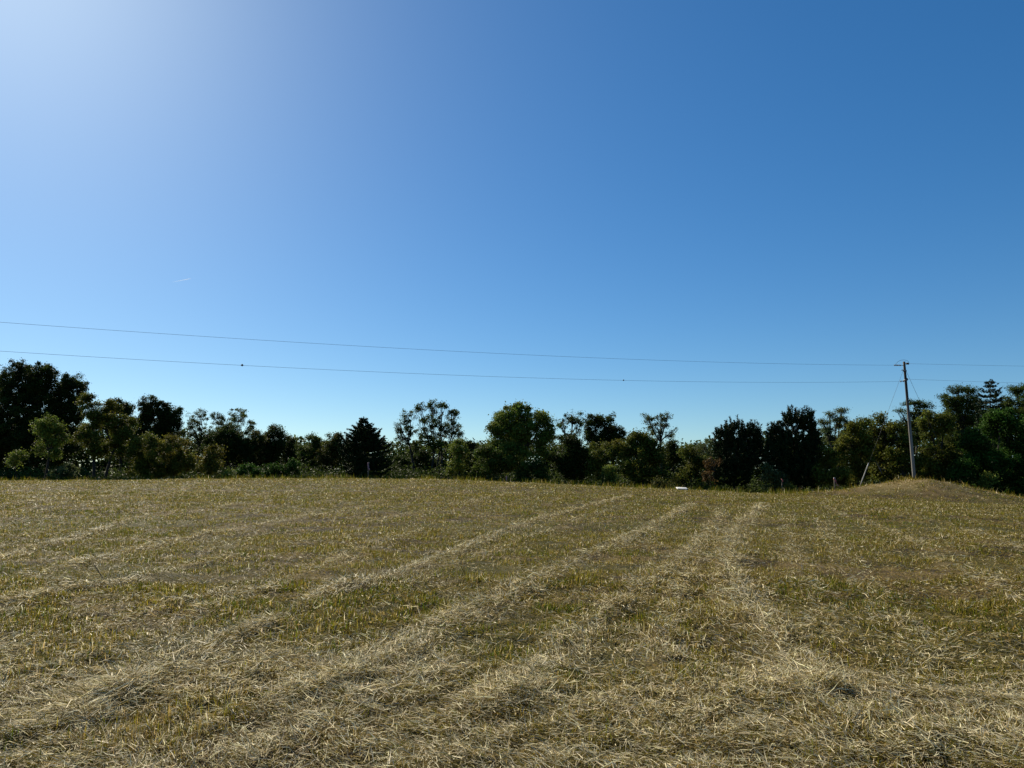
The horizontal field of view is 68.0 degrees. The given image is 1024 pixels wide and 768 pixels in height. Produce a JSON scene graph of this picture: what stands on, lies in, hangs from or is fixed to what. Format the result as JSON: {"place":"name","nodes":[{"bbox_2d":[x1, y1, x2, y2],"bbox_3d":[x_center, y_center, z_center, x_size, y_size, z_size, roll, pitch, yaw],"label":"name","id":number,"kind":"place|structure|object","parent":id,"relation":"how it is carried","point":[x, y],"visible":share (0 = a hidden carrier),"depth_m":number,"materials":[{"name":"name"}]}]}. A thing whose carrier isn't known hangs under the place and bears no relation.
{"place":"outdoors","nodes":[
{"label":"outdoors","id":0,"kind":"place"},
{"bbox_2d":[0,476,1023,767],"bbox_3d":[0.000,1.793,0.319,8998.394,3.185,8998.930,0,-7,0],"label":"field","id":1,"kind":"structure","parent":0,"point":[890,488],"depth_m":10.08,"materials":[{"name":"brown plant"}]},
{"bbox_2d":[0,384,8,469],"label":"broadleaf tree","id":2,"kind":"object","parent":1,"relation":"on","point":[3,464],"visible":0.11,"depth_m":101.73,"materials":[{"name":"green plant"}]},
{"bbox_2d":[3,447,29,478],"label":"sapling","id":3,"kind":"object","parent":1,"relation":"on","point":[12,461],"visible":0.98,"depth_m":76.18,"materials":[{"name":"green plant"}]},
{"bbox_2d":[0,357,91,476],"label":"broadleaf tree","id":4,"kind":"object","parent":1,"relation":"on","point":[30,398],"visible":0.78,"depth_m":98.19,"materials":[{"name":"green plant"}]},
{"bbox_2d":[28,412,70,478],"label":"sapling","id":5,"kind":"object","parent":1,"relation":"on","point":[52,428],"visible":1,"depth_m":77.57,"materials":[{"name":"green plant"}]},
{"bbox_2d":[45,463,80,479],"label":"bush","id":6,"kind":"object","parent":1,"relation":"on","point":[67,470],"visible":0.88,"depth_m":76.28,"materials":[{"name":"green plant"}]},
{"bbox_2d":[69,390,112,477],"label":"slender tree","id":7,"kind":"object","parent":1,"relation":"on","point":[92,440],"visible":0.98,"depth_m":78.49,"materials":[{"name":"green plant"}]},
{"bbox_2d":[85,397,143,473],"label":"broadleaf tree","id":8,"kind":"object","parent":1,"relation":"on","point":[130,409],"visible":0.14,"depth_m":112.20,"materials":[{"name":"green plant"}]},
{"bbox_2d":[99,398,141,478],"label":"slender tree","id":9,"kind":"object","parent":1,"relation":"on","point":[118,434],"visible":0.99,"depth_m":79.09,"materials":[{"name":"green plant"}]},
{"bbox_2d":[120,431,166,478],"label":"tall shrub","id":10,"kind":"object","parent":1,"relation":"on","point":[141,465],"visible":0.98,"depth_m":77.98,"materials":[{"name":"green plant"}]},
{"bbox_2d":[132,393,188,459],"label":"broadleaf tree","id":11,"kind":"object","parent":1,"relation":"on","point":[164,421],"visible":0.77,"depth_m":107.28,"materials":[{"name":"green plant"}]},
{"bbox_2d":[150,432,202,478],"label":"tall shrub","id":12,"kind":"object","parent":1,"relation":"on","point":[174,467],"visible":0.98,"depth_m":78.96,"materials":[{"name":"green plant"}]},
{"bbox_2d":[183,407,212,463],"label":"airy tree","id":13,"kind":"object","parent":1,"relation":"on","point":[191,424],"visible":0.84,"depth_m":112.04,"materials":[{"name":"green plant"}]},
{"bbox_2d":[194,443,228,477],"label":"tall shrub","id":14,"kind":"object","parent":1,"relation":"on","point":[210,463],"visible":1,"depth_m":78.28,"materials":[{"name":"green plant"}]},
{"bbox_2d":[198,424,257,471],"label":"broadleaf tree","id":15,"kind":"object","parent":1,"relation":"on","point":[235,441],"visible":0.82,"depth_m":98.21,"materials":[{"name":"green plant"}]},
{"bbox_2d":[221,467,236,477],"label":"bush","id":16,"kind":"object","parent":1,"relation":"on","point":[226,474],"visible":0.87,"depth_m":75.82,"materials":[{"name":"green plant"}]},
{"bbox_2d":[208,408,255,471],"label":"airy tree","id":17,"kind":"object","parent":1,"relation":"on","point":[234,418],"visible":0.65,"depth_m":110.05,"materials":[{"name":"green plant"}]},
{"bbox_2d":[234,462,257,477],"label":"evergreen shrub","id":18,"kind":"object","parent":1,"relation":"on","point":[243,469],"visible":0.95,"depth_m":76.25,"materials":[{"name":"green plant"}]},
{"bbox_2d":[237,428,269,467],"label":"broadleaf tree","id":19,"kind":"object","parent":1,"relation":"on","point":[261,439],"visible":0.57,"depth_m":100.59,"materials":[{"name":"green plant"}]},
{"bbox_2d":[248,466,262,477],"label":"evergreen shrub","id":20,"kind":"object","parent":1,"relation":"on","point":[255,472],"visible":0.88,"depth_m":75.92,"materials":[{"name":"green plant"}]},
{"bbox_2d":[254,423,288,469],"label":"broadleaf tree","id":21,"kind":"object","parent":1,"relation":"on","point":[274,449],"visible":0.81,"depth_m":102.93,"materials":[{"name":"green plant"}]},
{"bbox_2d":[262,461,285,477],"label":"evergreen shrub","id":22,"kind":"object","parent":1,"relation":"on","point":[274,469],"visible":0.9,"depth_m":76.32,"materials":[{"name":"green plant"}]},
{"bbox_2d":[280,456,302,477],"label":"evergreen shrub","id":23,"kind":"object","parent":1,"relation":"on","point":[291,466],"visible":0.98,"depth_m":76.68,"materials":[{"name":"green plant"}]},
{"bbox_2d":[281,434,305,472],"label":"broadleaf tree","id":24,"kind":"object","parent":1,"relation":"on","point":[290,443],"visible":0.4,"depth_m":104.63,"materials":[{"name":"green plant"}]},
{"bbox_2d":[293,431,328,473],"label":"broadleaf tree","id":25,"kind":"object","parent":1,"relation":"on","point":[312,446],"visible":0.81,"depth_m":98.31,"materials":[{"name":"green plant"}]},
{"bbox_2d":[312,431,346,472],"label":"broadleaf tree","id":26,"kind":"object","parent":1,"relation":"on","point":[329,448],"visible":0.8,"depth_m":95.83,"materials":[{"name":"green plant"}]},
{"bbox_2d":[336,416,393,478],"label":"conifer tree","id":27,"kind":"object","parent":1,"relation":"on","point":[367,435],"visible":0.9,"depth_m":77.86,"materials":[{"name":"green plant"}]},
{"bbox_2d":[391,408,421,473],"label":"airy tree","id":28,"kind":"object","parent":1,"relation":"on","point":[400,431],"visible":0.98,"depth_m":94.45,"materials":[{"name":"green plant"}]},
{"bbox_2d":[390,447,445,476],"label":"shrub","id":29,"kind":"object","parent":1,"relation":"on","point":[426,457],"visible":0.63,"depth_m":98.20,"materials":[{"name":"green plant"}]},
{"bbox_2d":[412,399,465,477],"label":"airy tree","id":30,"kind":"object","parent":1,"relation":"on","point":[433,426],"visible":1,"depth_m":90.18,"materials":[{"name":"green plant"}]},
{"bbox_2d":[444,438,474,478],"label":"slender tree","id":31,"kind":"object","parent":1,"relation":"on","point":[459,449],"visible":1,"depth_m":78.31,"materials":[{"name":"green plant"}]},
{"bbox_2d":[462,438,484,477],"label":"broadleaf tree","id":32,"kind":"object","parent":1,"relation":"on","point":[470,445],"visible":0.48,"depth_m":85.39,"materials":[{"name":"green plant"}]},
{"bbox_2d":[465,444,514,480],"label":"shrub","id":33,"kind":"object","parent":1,"relation":"on","point":[489,464],"visible":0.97,"depth_m":73.57,"materials":[{"name":"green plant"}]},
{"bbox_2d":[0,416,1015,492],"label":"background wood","id":34,"kind":"object","parent":1,"relation":"on","point":[80,456],"visible":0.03,"depth_m":118.26,"materials":[{"name":"green plant"}]},
{"bbox_2d":[0,473,1022,496],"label":"edge weeds","id":35,"kind":"object","parent":1,"relation":"on","point":[597,484],"visible":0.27,"depth_m":70.72,"materials":[{"name":"green plant"}]},
{"bbox_2d":[0,477,1023,767],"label":"cut straw","id":36,"kind":"object","parent":1,"relation":"on","point":[72,695],"visible":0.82,"depth_m":6.53,"materials":[{"name":"beige plant"}]},
{"bbox_2d":[0,455,1023,495],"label":"undergrowth","id":37,"kind":"object","parent":1,"relation":"on","point":[748,487],"visible":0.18,"depth_m":84.27,"materials":[{"name":"green plant"}]},
{"bbox_2d":[484,399,560,475],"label":"broadleaf tree","id":38,"kind":"object","parent":1,"relation":"on","point":[513,427],"visible":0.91,"depth_m":76.28,"materials":[{"name":"green plant"}]},
{"bbox_2d":[514,454,550,481],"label":"bush","id":39,"kind":"object","parent":1,"relation":"on","point":[537,470],"visible":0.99,"depth_m":72.29,"materials":[{"name":"green plant"}]},
{"bbox_2d":[547,409,583,446],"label":"airy tree","id":40,"kind":"object","parent":1,"relation":"on","point":[574,420],"visible":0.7,"depth_m":94.73,"materials":[{"name":"green plant"}]},
{"bbox_2d":[545,431,595,481],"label":"broadleaf tree","id":41,"kind":"object","parent":1,"relation":"on","point":[568,461],"visible":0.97,"depth_m":76.15,"materials":[{"name":"green plant"}]},
{"bbox_2d":[583,438,624,484],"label":"broadleaf tree","id":42,"kind":"object","parent":1,"relation":"on","point":[602,459],"visible":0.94,"depth_m":75.04,"materials":[{"name":"green plant"}]},
{"bbox_2d":[582,411,628,475],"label":"broadleaf tree","id":43,"kind":"object","parent":1,"relation":"on","point":[610,432],"visible":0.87,"depth_m":87.59,"materials":[{"name":"green plant"}]},
{"bbox_2d":[600,462,619,484],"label":"bush","id":44,"kind":"object","parent":1,"relation":"on","point":[608,472],"visible":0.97,"depth_m":69.69,"materials":[{"name":"green plant"}]},
{"bbox_2d":[616,428,669,486],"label":"broadleaf tree","id":45,"kind":"object","parent":1,"relation":"on","point":[635,442],"visible":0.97,"depth_m":74.06,"materials":[{"name":"green plant"}]},
{"bbox_2d":[641,411,676,470],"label":"airy tree","id":46,"kind":"object","parent":1,"relation":"on","point":[661,420],"visible":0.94,"depth_m":90.37,"materials":[{"name":"green plant"}]},
{"bbox_2d":[650,475,673,488],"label":"bush","id":47,"kind":"object","parent":1,"relation":"on","point":[657,483],"visible":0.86,"depth_m":66.28,"materials":[{"name":"green plant"}]},
{"bbox_2d":[662,437,686,486],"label":"broadleaf tree","id":48,"kind":"object","parent":1,"relation":"on","point":[672,458],"visible":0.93,"depth_m":77.30,"materials":[{"name":"green plant"}]},
{"bbox_2d":[669,442,710,489],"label":"broadleaf tree","id":49,"kind":"object","parent":1,"relation":"on","point":[695,458],"visible":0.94,"depth_m":73.16,"materials":[{"name":"green plant"}]},
{"bbox_2d":[695,437,712,458],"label":"airy tree","id":50,"kind":"object","parent":1,"relation":"on","point":[704,448],"visible":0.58,"depth_m":94.18,"materials":[{"name":"green plant"}]},
{"bbox_2d":[701,456,722,489],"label":"tall shrub","id":51,"kind":"object","parent":1,"relation":"on","point":[706,475],"visible":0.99,"depth_m":68.41,"materials":[{"name":"brown plant"}]},
{"bbox_2d":[709,414,764,490],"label":"broadleaf tree","id":52,"kind":"object","parent":1,"relation":"on","point":[727,445],"visible":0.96,"depth_m":70.19,"materials":[{"name":"green plant"}]},
{"bbox_2d":[759,463,790,491],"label":"tall shrub","id":53,"kind":"object","parent":1,"relation":"on","point":[771,477],"visible":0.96,"depth_m":66.64,"materials":[{"name":"green plant"}]},
{"bbox_2d":[779,482,798,491],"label":"bush","id":54,"kind":"object","parent":1,"relation":"on","point":[787,486],"visible":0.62,"depth_m":65.21,"materials":[{"name":"green plant"}]},
{"bbox_2d":[761,404,823,490],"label":"broadleaf tree","id":55,"kind":"object","parent":1,"relation":"on","point":[780,442],"visible":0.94,"depth_m":69.21,"materials":[{"name":"green plant"}]},
{"bbox_2d":[809,443,856,489],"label":"tall shrub","id":56,"kind":"object","parent":1,"relation":"on","point":[827,471],"visible":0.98,"depth_m":67.36,"materials":[{"name":"green plant"}]},
{"bbox_2d":[816,406,852,486],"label":"locust tree","id":57,"kind":"object","parent":1,"relation":"on","point":[827,430],"visible":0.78,"depth_m":98.95,"materials":[{"name":"green plant"}]},
{"bbox_2d":[831,415,881,488],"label":"broadleaf tree","id":58,"kind":"object","parent":1,"relation":"on","point":[860,443],"visible":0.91,"depth_m":70.26,"materials":[{"name":"green plant"}]},
{"bbox_2d":[862,411,901,482],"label":"broadleaf tree","id":59,"kind":"object","parent":1,"relation":"on","point":[875,472],"visible":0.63,"depth_m":72.44,"materials":[{"name":"green plant"}]},
{"bbox_2d":[860,360,947,485],"bbox_3d":[37.564,4.984,67.540,20.050,12.663,3.386,5,-9,-36],"label":"utility pole","id":60,"kind":"object","parent":1,"relation":"on","point":[904,370],"visible":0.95,"depth_m":62.14,"materials":[{"name":"brown wood"}]},
{"bbox_2d":[2,322,828,364],"bbox_3d":[-11.854,-3.102,42.042,95.333,1.764,0.018,3,-8,-25],"label":"power line","id":61,"kind":"object","parent":60,"relation":"attached to","point":[386,347],"visible":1,"depth_m":43.62,"materials":[{"name":"metal"}]},
{"bbox_2d":[4,351,897,381],"bbox_3d":[-11.645,-1.745,41.922,96.103,1.866,0.025,3,-8,-25],"label":"power line","id":62,"kind":"object","parent":60,"relation":"attached to","point":[366,371],"visible":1,"depth_m":42.88,"materials":[{"name":"metal"}]},
{"bbox_2d":[879,419,930,478],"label":"broadleaf tree","id":63,"kind":"object","parent":1,"relation":"on","point":[899,456],"visible":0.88,"depth_m":70.47,"materials":[{"name":"green plant"}]},
{"bbox_2d":[893,398,936,455],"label":"locust tree","id":64,"kind":"object","parent":1,"relation":"on","point":[923,406],"visible":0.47,"depth_m":103.63,"materials":[{"name":"green plant"}]},
{"bbox_2d":[914,409,962,481],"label":"broadleaf tree","id":65,"kind":"object","parent":1,"relation":"on","point":[939,463],"visible":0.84,"depth_m":70.37,"materials":[{"name":"green plant"}]},
{"bbox_2d":[934,384,983,480],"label":"locust tree","id":66,"kind":"object","parent":1,"relation":"on","point":[961,408],"visible":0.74,"depth_m":94.42,"materials":[{"name":"green plant"}]},
{"bbox_2d":[943,452,980,484],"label":"tall shrub","id":67,"kind":"object","parent":1,"relation":"on","point":[958,470],"visible":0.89,"depth_m":67.42,"materials":[{"name":"green plant"}]},
{"bbox_2d":[949,405,1023,491],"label":"broadleaf tree","id":68,"kind":"object","parent":1,"relation":"on","point":[975,441],"visible":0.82,"depth_m":68.14,"materials":[{"name":"green plant"}]},
{"bbox_2d":[971,470,1002,489],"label":"bush","id":69,"kind":"object","parent":1,"relation":"on","point":[985,481],"visible":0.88,"depth_m":65.30,"materials":[{"name":"green plant"}]},
{"bbox_2d":[969,379,1012,491],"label":"spruce tree","id":70,"kind":"object","parent":1,"relation":"on","point":[985,402],"visible":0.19,"depth_m":73.10,"materials":[{"name":"green plant"}]},
{"bbox_2d":[991,414,1023,495],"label":"broadleaf tree","id":71,"kind":"object","parent":1,"relation":"on","point":[1017,467],"visible":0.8,"depth_m":67.97,"materials":[{"name":"green plant"}]},
{"bbox_2d":[996,382,1023,422],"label":"locust tree","id":72,"kind":"object","parent":1,"relation":"on","point":[1017,392],"visible":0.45,"depth_m":90.53,"materials":[{"name":"green plant"}]},
{"bbox_2d":[0,0,1023,474],"label":"sky","id":73,"kind":"structure","parent":0,"point":[797,186],"materials":[{"name":"blue"}]}
]}

